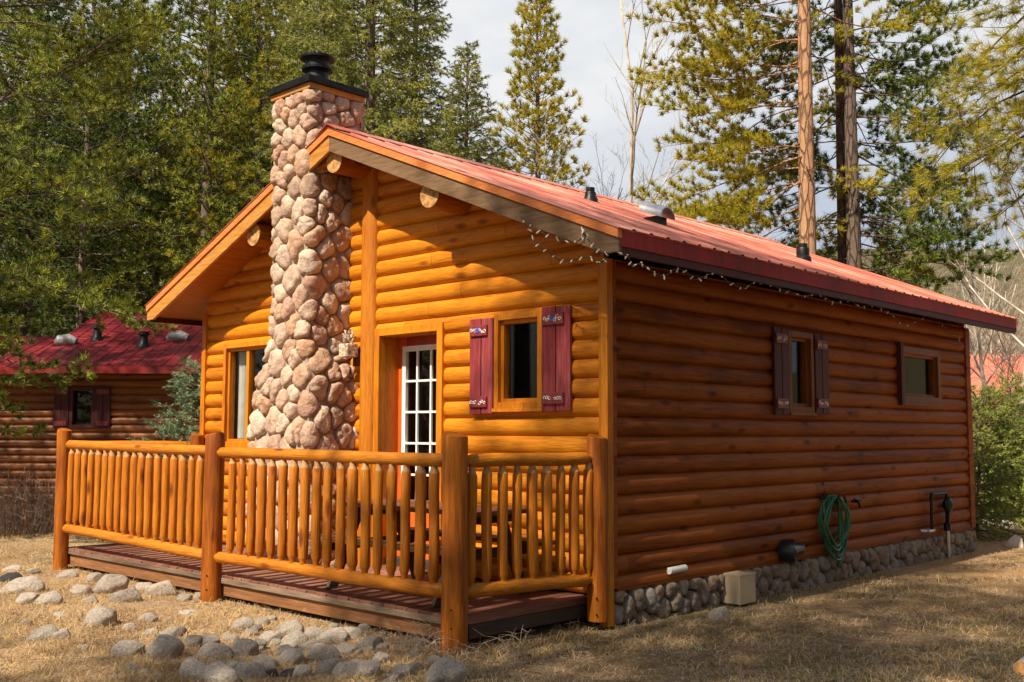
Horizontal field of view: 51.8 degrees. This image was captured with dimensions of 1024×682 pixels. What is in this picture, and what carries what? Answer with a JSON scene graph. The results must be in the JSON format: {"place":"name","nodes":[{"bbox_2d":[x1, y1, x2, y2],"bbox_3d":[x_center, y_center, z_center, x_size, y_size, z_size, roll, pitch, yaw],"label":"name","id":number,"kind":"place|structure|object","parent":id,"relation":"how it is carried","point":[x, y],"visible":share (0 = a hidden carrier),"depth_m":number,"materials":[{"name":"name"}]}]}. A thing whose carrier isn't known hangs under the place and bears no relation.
{"place":"outdoors","nodes":[
{"label":"outdoors","id":0,"kind":"place"},
{"bbox_2d":[0,249,1023,681],"bbox_3d":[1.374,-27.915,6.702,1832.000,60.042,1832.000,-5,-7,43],"label":"ground","id":1,"kind":"structure","parent":0,"point":[828,611],"depth_m":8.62,"materials":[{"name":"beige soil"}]},
{"bbox_2d":[0,572,22,581],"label":"rock","id":2,"kind":"object","parent":1,"relation":"on","point":[11,576],"visible":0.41,"depth_m":11.22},
{"bbox_2d":[0,472,38,532],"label":"dry shrub","id":3,"kind":"object","parent":1,"relation":"on","point":[13,502],"visible":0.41,"depth_m":17.06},
{"bbox_2d":[0,576,45,593],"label":"rock","id":4,"kind":"object","parent":1,"relation":"on","point":[32,583],"visible":0.51,"depth_m":10.52,"materials":[{"name":"stone"}]},
{"bbox_2d":[15,592,39,604],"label":"rock","id":5,"kind":"object","parent":1,"relation":"on","point":[28,597],"visible":0.47,"depth_m":9.81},
{"bbox_2d":[0,464,72,537],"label":"dry shrub","id":6,"kind":"object","parent":1,"relation":"on","point":[22,518],"visible":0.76,"depth_m":16.17,"materials":[{"name":"plant"}]},
{"bbox_2d":[0,474,73,530],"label":"dry shrub","id":7,"kind":"object","parent":1,"relation":"on","point":[47,512],"visible":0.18,"depth_m":17.07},
{"bbox_2d":[0,0,79,335],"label":"pine tree","id":8,"kind":"object","parent":1,"relation":"on","point":[11,204],"visible":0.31,"depth_m":29.37,"materials":[{"name":"green plant"}]},
{"bbox_2d":[27,624,58,640],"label":"rock","id":9,"kind":"object","parent":1,"relation":"on","point":[42,632],"visible":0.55,"depth_m":8.13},
{"bbox_2d":[34,591,62,604],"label":"rock","id":10,"kind":"object","parent":1,"relation":"on","point":[54,597],"visible":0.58,"depth_m":9.79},
{"bbox_2d":[0,1,104,335],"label":"pine tree","id":11,"kind":"object","parent":1,"relation":"on","point":[13,231],"visible":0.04,"depth_m":34.39,"materials":[{"name":"green plant"}]},
{"bbox_2d":[53,628,71,638],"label":"rock","id":12,"kind":"object","parent":1,"relation":"on","point":[63,632],"visible":0.59,"depth_m":8.14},
{"bbox_2d":[0,0,129,335],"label":"pine tree","id":13,"kind":"object","parent":1,"relation":"on","point":[24,311],"visible":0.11,"depth_m":31.25,"materials":[{"name":"green plant"}]},
{"bbox_2d":[56,569,77,577],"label":"rock","id":14,"kind":"object","parent":1,"relation":"on","point":[68,573],"visible":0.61,"depth_m":11.55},
{"bbox_2d":[70,584,91,594],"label":"rock","id":15,"kind":"object","parent":1,"relation":"on","point":[77,589],"visible":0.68,"depth_m":10.44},
{"bbox_2d":[0,0,173,335],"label":"pine tree","id":16,"kind":"object","parent":1,"relation":"on","point":[81,256],"visible":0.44,"depth_m":28.15,"materials":[{"name":"green plant"}]},
{"bbox_2d":[12,35,162,335],"bbox_3d":[-14.742,-3.009,36.602,4.765,16.159,5.015,0,-5,7],"label":"pine tree","id":17,"kind":"object","parent":1,"relation":"on","point":[91,234],"depth_m":36.35,"materials":[{"name":"green plant"}]},
{"bbox_2d":[0,311,201,504],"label":"log cabin","id":18,"kind":"object","parent":1,"relation":"on","point":[132,369],"visible":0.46,"depth_m":22.93,"materials":[{"name":"brown"}]},
{"bbox_2d":[68,387,95,427],"bbox_3d":[-9.343,1.471,23.197,0.820,1.150,0.621,0,-5,0],"label":"window","id":19,"kind":"structure","parent":18,"relation":"in","point":[81,399],"depth_m":23.43,"materials":[{"name":"black glass"}]},
{"bbox_2d":[84,606,117,627],"bbox_3d":[-3.379,2.301,8.637,0.255,0.250,0.248,1,-5,-14],"label":"rock","id":20,"kind":"object","parent":1,"relation":"on","point":[102,615],"visible":0.62,"depth_m":8.56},
{"bbox_2d":[92,574,129,593],"bbox_3d":[-4.036,2.495,10.577,0.351,0.310,0.274,2,-1,-13],"label":"rock","id":21,"kind":"object","parent":1,"relation":"on","point":[110,583],"visible":0.59,"depth_m":10.51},
{"bbox_2d":[27,0,201,334],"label":"pine tree","id":22,"kind":"object","parent":1,"relation":"on","point":[127,283],"visible":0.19,"depth_m":29.35,"materials":[{"name":"green plant"}]},
{"bbox_2d":[0,0,234,471],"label":"pine tree","id":23,"kind":"object","parent":1,"relation":"on","point":[130,27],"visible":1,"depth_m":15.86,"materials":[{"name":"green plant"}]},
{"bbox_2d":[109,587,142,602],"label":"rock","id":24,"kind":"object","parent":1,"relation":"on","point":[127,595],"visible":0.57,"depth_m":9.77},
{"bbox_2d":[111,640,144,656],"bbox_3d":[-2.751,2.228,7.539,0.199,0.172,0.210,-5,-7,45],"label":"rock","id":25,"kind":"object","parent":1,"relation":"on","point":[131,647],"visible":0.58,"depth_m":7.49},
{"bbox_2d":[76,0,221,320],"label":"pine tree","id":26,"kind":"object","parent":1,"relation":"on","point":[160,101],"visible":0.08,"depth_m":34.85,"materials":[{"name":"green plant"}]},
{"bbox_2d":[102,78,212,299],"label":"pine tree","id":27,"kind":"object","parent":1,"relation":"on","point":[154,193],"visible":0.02,"depth_m":45.84,"materials":[{"name":"green plant"}]},
{"bbox_2d":[145,580,177,595],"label":"rock","id":28,"kind":"object","parent":1,"relation":"on","point":[166,587],"visible":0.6,"depth_m":10.27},
{"bbox_2d":[125,355,201,537],"bbox_3d":[-4.644,1.698,15.498,2.640,3.038,2.699,-5,-7,43],"label":"young spruce","id":29,"kind":"object","parent":1,"relation":"on","point":[176,430],"visible":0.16,"depth_m":15.37,"materials":[{"name":"green plant"}]},
{"bbox_2d":[146,634,184,660],"bbox_3d":[-2.460,2.203,7.410,0.271,0.270,0.228,4,-1,19],"label":"rock","id":30,"kind":"object","parent":1,"relation":"on","point":[161,645],"visible":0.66,"depth_m":7.34,"materials":[{"name":"stone"}]},
{"bbox_2d":[160,626,188,637],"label":"rock","id":31,"kind":"object","parent":1,"relation":"on","point":[175,631],"visible":0.51,"depth_m":8.23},
{"bbox_2d":[122,16,247,309],"bbox_3d":[-11.475,-3.574,38.213,5.915,17.645,5.478,-1,-5,15],"label":"pine tree","id":32,"kind":"object","parent":1,"relation":"on","point":[195,132],"visible":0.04,"depth_m":38.28,"materials":[{"name":"green plant"}]},
{"bbox_2d":[177,657,207,678],"bbox_3d":[-2.084,2.202,6.928,0.252,0.210,0.188,8,1,5],"label":"rock","id":33,"kind":"object","parent":1,"relation":"on","point":[194,667],"visible":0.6,"depth_m":6.89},
{"bbox_2d":[184,635,202,646],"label":"rock","id":34,"kind":"object","parent":1,"relation":"on","point":[196,640],"visible":0.56,"depth_m":7.84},
{"bbox_2d":[94,0,318,310],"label":"pine tree","id":35,"kind":"object","parent":1,"relation":"on","point":[208,142],"visible":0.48,"depth_m":28.57,"materials":[{"name":"green plant"}]},
{"bbox_2d":[201,633,220,646],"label":"rock","id":36,"kind":"object","parent":1,"relation":"on","point":[210,638],"visible":0.38,"depth_m":7.86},
{"bbox_2d":[197,643,233,658],"bbox_3d":[-2.099,2.224,7.448,0.251,0.183,0.175,-1,-3,20],"label":"rock","id":37,"kind":"object","parent":1,"relation":"on","point":[216,650],"visible":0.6,"depth_m":7.40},
{"bbox_2d":[201,660,240,681],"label":"rock","id":38,"kind":"object","parent":1,"relation":"on","point":[219,671],"visible":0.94,"depth_m":6.76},
{"bbox_2d":[183,0,281,244],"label":"pine tree","id":39,"kind":"object","parent":1,"relation":"on","point":[228,92],"visible":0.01,"depth_m":43.44,"materials":[{"name":"green plant"}]},
{"bbox_2d":[159,0,308,268],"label":"pine tree","id":40,"kind":"object","parent":1,"relation":"on","point":[255,106],"visible":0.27,"depth_m":28.93,"materials":[{"name":"green plant"}]},
{"bbox_2d":[230,616,254,629],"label":"rock","id":41,"kind":"object","parent":1,"relation":"on","point":[245,622],"visible":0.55,"depth_m":8.61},
{"bbox_2d":[230,638,258,656],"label":"rock","id":42,"kind":"object","parent":1,"relation":"on","point":[244,646],"visible":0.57,"depth_m":7.51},
{"bbox_2d":[188,0,305,231],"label":"pine tree","id":43,"kind":"object","parent":1,"relation":"on","point":[228,197],"visible":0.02,"depth_m":35.45,"materials":[{"name":"green plant"}]},
{"bbox_2d":[234,661,266,679],"bbox_3d":[-1.729,2.206,6.925,0.221,0.199,0.148,0,-6,7],"label":"rock","id":44,"kind":"object","parent":1,"relation":"on","point":[256,669],"visible":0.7,"depth_m":6.89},
{"bbox_2d":[252,653,279,666],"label":"rock","id":45,"kind":"object","parent":1,"relation":"on","point":[260,659],"visible":0.46,"depth_m":7.22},
{"bbox_2d":[258,630,283,644],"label":"rock","id":46,"kind":"object","parent":1,"relation":"on","point":[268,635],"visible":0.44,"depth_m":8.02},
{"bbox_2d":[275,619,303,634],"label":"rock","id":47,"kind":"object","parent":1,"relation":"on","point":[288,626],"visible":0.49,"depth_m":8.42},
{"bbox_2d":[279,648,304,664],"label":"rock","id":48,"kind":"object","parent":1,"relation":"on","point":[295,656],"visible":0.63,"depth_m":7.28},
{"bbox_2d":[279,630,307,645],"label":"rock","id":49,"kind":"object","parent":1,"relation":"on","point":[299,637],"visible":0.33,"depth_m":8.00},
{"bbox_2d":[292,664,311,677],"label":"rock","id":50,"kind":"object","parent":1,"relation":"on","point":[303,670],"visible":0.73,"depth_m":6.94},
{"bbox_2d":[298,639,319,649],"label":"rock","id":51,"kind":"object","parent":1,"relation":"on","point":[308,644],"visible":0.41,"depth_m":7.75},
{"bbox_2d":[240,0,382,198],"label":"spruce tree","id":52,"kind":"object","parent":1,"relation":"on","point":[293,45],"visible":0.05,"depth_m":27.44,"materials":[{"name":"green plant"}]},
{"bbox_2d":[304,626,325,636],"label":"rock","id":53,"kind":"object","parent":1,"relation":"on","point":[310,631],"visible":0.5,"depth_m":8.35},
{"bbox_2d":[226,0,419,207],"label":"pine tree","id":54,"kind":"object","parent":1,"relation":"on","point":[327,34],"visible":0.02,"depth_m":32.63,"materials":[{"name":"green plant"}]},
{"bbox_2d":[307,644,340,660],"bbox_3d":[-1.329,2.229,7.425,0.237,0.180,0.166,-6,-15,22],"label":"rock","id":55,"kind":"object","parent":1,"relation":"on","point":[321,651],"visible":0.53,"depth_m":7.39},
{"bbox_2d":[315,658,343,675],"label":"rock","id":56,"kind":"object","parent":1,"relation":"on","point":[323,667],"visible":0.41,"depth_m":7.00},
{"bbox_2d":[52,428,608,654],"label":"porch deck","id":57,"kind":"structure","parent":1,"relation":"on","point":[110,496],"depth_m":8.75,"materials":[{"name":"orange wood"}]},
{"bbox_2d":[309,498,554,607],"bbox_3d":[-0.700,1.782,9.072,1.800,0.740,1.250,-5,-7,43],"label":"picnic table","id":58,"kind":"object","parent":57,"relation":"on","point":[436,602],"visible":0.29,"depth_m":8.90,"materials":[{"name":"brown wood"}]},
{"bbox_2d":[316,627,348,642],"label":"rock","id":59,"kind":"object","parent":1,"relation":"on","point":[331,634],"visible":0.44,"depth_m":8.08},
{"bbox_2d":[332,661,358,677],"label":"rock","id":60,"kind":"object","parent":1,"relation":"on","point":[348,667],"visible":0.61,"depth_m":6.92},
{"bbox_2d":[344,627,362,639],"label":"rock","id":61,"kind":"object","parent":1,"relation":"on","point":[355,633],"visible":0.38,"depth_m":8.15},
{"bbox_2d":[255,0,476,182],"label":"spruce tree","id":62,"kind":"object","parent":1,"relation":"on","point":[395,128],"visible":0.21,"depth_m":22.64,"materials":[{"name":"green plant"}]},
{"bbox_2d":[354,660,380,677],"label":"rock","id":63,"kind":"object","parent":1,"relation":"on","point":[364,667],"visible":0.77,"depth_m":6.92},
{"bbox_2d":[358,636,383,649],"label":"rock","id":64,"kind":"object","parent":1,"relation":"on","point":[372,641],"visible":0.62,"depth_m":7.69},
{"bbox_2d":[332,622,427,646],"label":"dead weeds","id":65,"kind":"object","parent":1,"relation":"on","point":[384,638],"visible":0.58,"depth_m":8.05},
{"bbox_2d":[392,663,410,676],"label":"rock","id":66,"kind":"object","parent":1,"relation":"on","point":[397,668],"visible":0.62,"depth_m":6.95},
{"bbox_2d":[380,619,458,657],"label":"dead weeds","id":67,"kind":"object","parent":1,"relation":"on","point":[419,645],"visible":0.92,"depth_m":7.67,"materials":[{"name":"plant"}]},
{"bbox_2d":[363,0,475,160],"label":"spruce tree","id":68,"kind":"object","parent":1,"relation":"on","point":[431,3],"visible":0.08,"depth_m":25.42,"materials":[{"name":"green plant"}]},
{"bbox_2d":[424,657,466,681],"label":"rock","id":69,"kind":"object","parent":1,"relation":"on","point":[445,669],"visible":0.98,"depth_m":6.71,"materials":[{"name":"stone"}]},
{"bbox_2d":[439,639,487,662],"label":"dead weeds","id":70,"kind":"object","parent":1,"relation":"on","point":[465,652],"visible":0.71,"depth_m":7.50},
{"bbox_2d":[426,40,510,168],"bbox_3d":[-1.109,-1.228,21.071,4.398,9.958,4.207,5,-7,-44],"label":"spruce tree","id":71,"kind":"object","parent":1,"relation":"on","point":[466,149],"visible":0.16,"depth_m":21.27,"materials":[{"name":"green plant"}]},
{"bbox_2d":[474,626,538,660],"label":"dead weeds","id":72,"kind":"object","parent":1,"relation":"on","point":[519,654],"visible":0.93,"depth_m":7.55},
{"bbox_2d":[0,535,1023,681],"bbox_3d":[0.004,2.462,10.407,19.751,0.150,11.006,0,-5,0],"label":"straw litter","id":73,"kind":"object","parent":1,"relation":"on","point":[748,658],"visible":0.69,"depth_m":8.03,"materials":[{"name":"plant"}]},
{"bbox_2d":[0,563,1023,681],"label":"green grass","id":74,"kind":"structure","parent":1,"relation":"on","point":[905,647],"depth_m":7.90,"materials":[{"name":"plant"}]},
{"bbox_2d":[0,550,1023,681],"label":"twig litter","id":75,"kind":"object","parent":1,"relation":"on","point":[789,658],"visible":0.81,"depth_m":8.01,"materials":[{"name":"wood"}]},
{"bbox_2d":[485,0,592,190],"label":"pine tree","id":76,"kind":"object","parent":1,"relation":"on","point":[536,47],"visible":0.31,"depth_m":24.38,"materials":[{"name":"green plant"}]},
{"bbox_2d":[145,52,1018,627],"bbox_3d":[1.176,0.085,13.933,7.550,6.010,9.154,-5,-7,43],"label":"log cabin","id":77,"kind":"object","parent":1,"relation":"on","point":[341,280],"visible":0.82,"depth_m":10.84,"materials":[{"name":"wood"}]},
{"bbox_2d":[221,339,269,447],"bbox_3d":[-3.022,0.652,12.562,1.892,1.287,0.275,-5,-7,43],"label":"window","id":78,"kind":"structure","parent":77,"relation":"in","point":[238,368],"depth_m":12.87,"materials":[{"name":"orange wood"}]},
{"bbox_2d":[397,335,436,559],"bbox_3d":[-0.881,1.107,10.689,0.905,2.335,0.102,-5,-7,43],"label":"front door","id":79,"kind":"structure","parent":77,"relation":"in","point":[419,343],"depth_m":10.91,"materials":[{"name":"white wood"}]},
{"bbox_2d":[491,310,541,411],"bbox_3d":[0.081,0.194,9.545,0.619,0.897,0.135,-5,-7,43],"label":"window","id":80,"kind":"structure","parent":77,"relation":"in","point":[502,322],"depth_m":9.64,"materials":[{"name":"orange wood"}]},
{"bbox_2d":[723,570,755,605],"bbox_3d":[2.133,2.363,9.880,0.192,0.383,0.287,-5,-7,43],"label":"utility box","id":81,"kind":"object","parent":77,"relation":"attached to","point":[740,588],"visible":0.83,"depth_m":9.79,"materials":[{"name":"beige metal"}]},
{"bbox_2d":[521,218,960,340],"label":"string lights","id":82,"kind":"object","parent":77,"relation":"hanging from","point":[626,256],"visible":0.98,"depth_m":8.71,"materials":[{"name":"white plastic"}]},
{"bbox_2d":[778,539,805,563],"bbox_3d":[2.860,2.132,10.741,0.179,0.250,0.474,-3,-6,32],"label":"dryer vent hood","id":83,"kind":"object","parent":77,"relation":"attached to","point":[789,550],"visible":1,"depth_m":10.58,"materials":[{"name":"black plastic"}]},
{"bbox_2d":[788,330,816,415],"bbox_3d":[3.034,0.347,11.187,0.135,0.887,0.559,-5,-7,43],"label":"window","id":84,"kind":"structure","parent":77,"relation":"in","point":[807,392],"depth_m":11.30,"materials":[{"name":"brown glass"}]},
{"bbox_2d":[817,483,850,566],"bbox_3d":[3.506,1.986,11.406,0.192,0.903,0.625,-5,-7,43],"label":"garden hose","id":85,"kind":"object","parent":77,"relation":"hanging from","point":[824,519],"visible":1,"depth_m":11.34,"materials":[{"name":"green plastic"}]},
{"bbox_2d":[894,342,942,406],"bbox_3d":[5.165,0.442,13.416,0.150,0.772,1.312,-5,-7,43],"label":"window","id":86,"kind":"structure","parent":77,"relation":"in","point":[934,399],"depth_m":13.40,"materials":[{"name":"brown wood"}]},
{"bbox_2d":[515,0,753,204],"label":"bare tree","id":87,"kind":"object","parent":1,"relation":"on","point":[632,144],"visible":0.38,"depth_m":24.59,"materials":[{"name":"beige plant"}]},
{"bbox_2d":[574,129,719,203],"bbox_3d":[2.854,-0.569,26.523,5.761,9.204,3.733,-2,-5,19],"label":"bare tree","id":88,"kind":"object","parent":1,"relation":"on","point":[620,194],"visible":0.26,"depth_m":26.22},
{"bbox_2d":[708,606,730,621],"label":"rock","id":89,"kind":"object","parent":1,"relation":"on","point":[721,613],"visible":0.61,"depth_m":8.91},
{"bbox_2d":[697,657,755,677],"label":"dead weeds","id":90,"kind":"object","parent":1,"relation":"on","point":[742,671],"visible":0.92,"depth_m":6.97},
{"bbox_2d":[623,0,946,295],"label":"pine tree","id":91,"kind":"object","parent":1,"relation":"on","point":[730,145],"visible":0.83,"depth_m":21.44,"materials":[{"name":"green plant"}]},
{"bbox_2d":[699,0,988,293],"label":"pine tree","id":92,"kind":"object","parent":1,"relation":"on","point":[839,123],"visible":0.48,"depth_m":23.11,"materials":[{"name":"green plant"}]},
{"bbox_2d":[729,0,1023,284],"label":"pine tree","id":93,"kind":"object","parent":1,"relation":"on","point":[854,234],"visible":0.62,"depth_m":22.38,"materials":[{"name":"green plant"}]},
{"bbox_2d":[869,221,904,280],"bbox_3d":[8.486,0.595,24.068,3.130,6.885,3.053,-1,-5,12],"label":"pine tree","id":94,"kind":"object","parent":1,"relation":"on","point":[881,246],"visible":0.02,"depth_m":24.19,"materials":[{"name":"green plant"}]},
{"bbox_2d":[872,0,1023,513],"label":"bare tree","id":95,"kind":"object","parent":1,"relation":"on","point":[992,290],"visible":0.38,"depth_m":21.33,"materials":[{"name":"beige plant"}]},
{"bbox_2d":[886,0,1023,241],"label":"pine tree","id":96,"kind":"object","parent":1,"relation":"on","point":[1016,105],"visible":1,"depth_m":10.34,"materials":[{"name":"green plant"}]},
{"bbox_2d":[923,92,1023,460],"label":"bare tree","id":97,"kind":"object","parent":1,"relation":"on","point":[981,367],"visible":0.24,"depth_m":29.58,"materials":[{"name":"beige plant"}]},
{"bbox_2d":[932,196,1023,353],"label":"bare tree","id":98,"kind":"object","parent":1,"relation":"on","point":[994,293],"visible":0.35,"depth_m":44.30,"materials":[{"name":"beige plant"}]},
{"bbox_2d":[951,205,1014,353],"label":"bare tree","id":99,"kind":"object","parent":1,"relation":"on","point":[976,283],"visible":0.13,"depth_m":49.15,"materials":[{"name":"beige plant"}]},
{"bbox_2d":[946,276,1023,404],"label":"bare tree","id":100,"kind":"object","parent":1,"relation":"on","point":[1005,355],"visible":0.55,"depth_m":30.57,"materials":[{"name":"plant"}]},
{"bbox_2d":[947,266,1023,381],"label":"bare tree","id":101,"kind":"object","parent":1,"relation":"on","point":[1002,356],"visible":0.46,"depth_m":34.98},
{"bbox_2d":[954,183,1023,353],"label":"bare tree","id":102,"kind":"object","parent":1,"relation":"on","point":[992,284],"visible":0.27,"depth_m":45.87,"materials":[{"name":"beige plant"}]},
{"bbox_2d":[963,251,1023,369],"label":"bare tree","id":103,"kind":"object","parent":1,"relation":"on","point":[999,310],"visible":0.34,"depth_m":37.07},
{"bbox_2d":[970,354,1023,459],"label":"log cabin","id":104,"kind":"object","parent":1,"relation":"on","point":[990,365],"visible":0.04,"depth_m":36.12,"materials":[{"name":"brown"}]},
{"bbox_2d":[971,377,1023,529],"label":"juniper bush","id":105,"kind":"object","parent":1,"relation":"on","point":[985,435],"visible":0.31,"depth_m":18.08,"materials":[{"name":"green plant"}]},
{"bbox_2d":[972,275,1023,404],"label":"bare tree","id":106,"kind":"object","parent":1,"relation":"on","point":[1011,340],"visible":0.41,"depth_m":33.41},
{"bbox_2d":[973,442,1023,542],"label":"juniper bush","id":107,"kind":"object","parent":1,"relation":"on","point":[991,495],"visible":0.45,"depth_m":16.16,"materials":[{"name":"green plant"}]},
{"bbox_2d":[974,368,1023,525],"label":"young spruce","id":108,"kind":"object","parent":1,"relation":"on","point":[1021,391],"visible":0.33,"depth_m":18.47,"materials":[{"name":"green plant"}]},
{"bbox_2d":[975,386,1023,521],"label":"juniper bush","id":109,"kind":"object","parent":1,"relation":"on","point":[1021,421],"visible":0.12,"depth_m":18.97,"materials":[{"name":"green plant"}]},
{"bbox_2d":[1003,535,1023,547],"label":"rock","id":110,"kind":"object","parent":1,"relation":"on","point":[1015,541],"visible":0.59,"depth_m":14.83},
{"bbox_2d":[1013,657,1023,676],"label":"fallen log","id":111,"kind":"object","parent":1,"relation":"on","point":[1018,666],"visible":0.94,"depth_m":6.92,"materials":[{"name":"beige wood"}]},
{"bbox_2d":[0,0,1023,293],"label":"sky","id":112,"kind":"structure","parent":0,"point":[588,25],"materials":[{"name":"white"}]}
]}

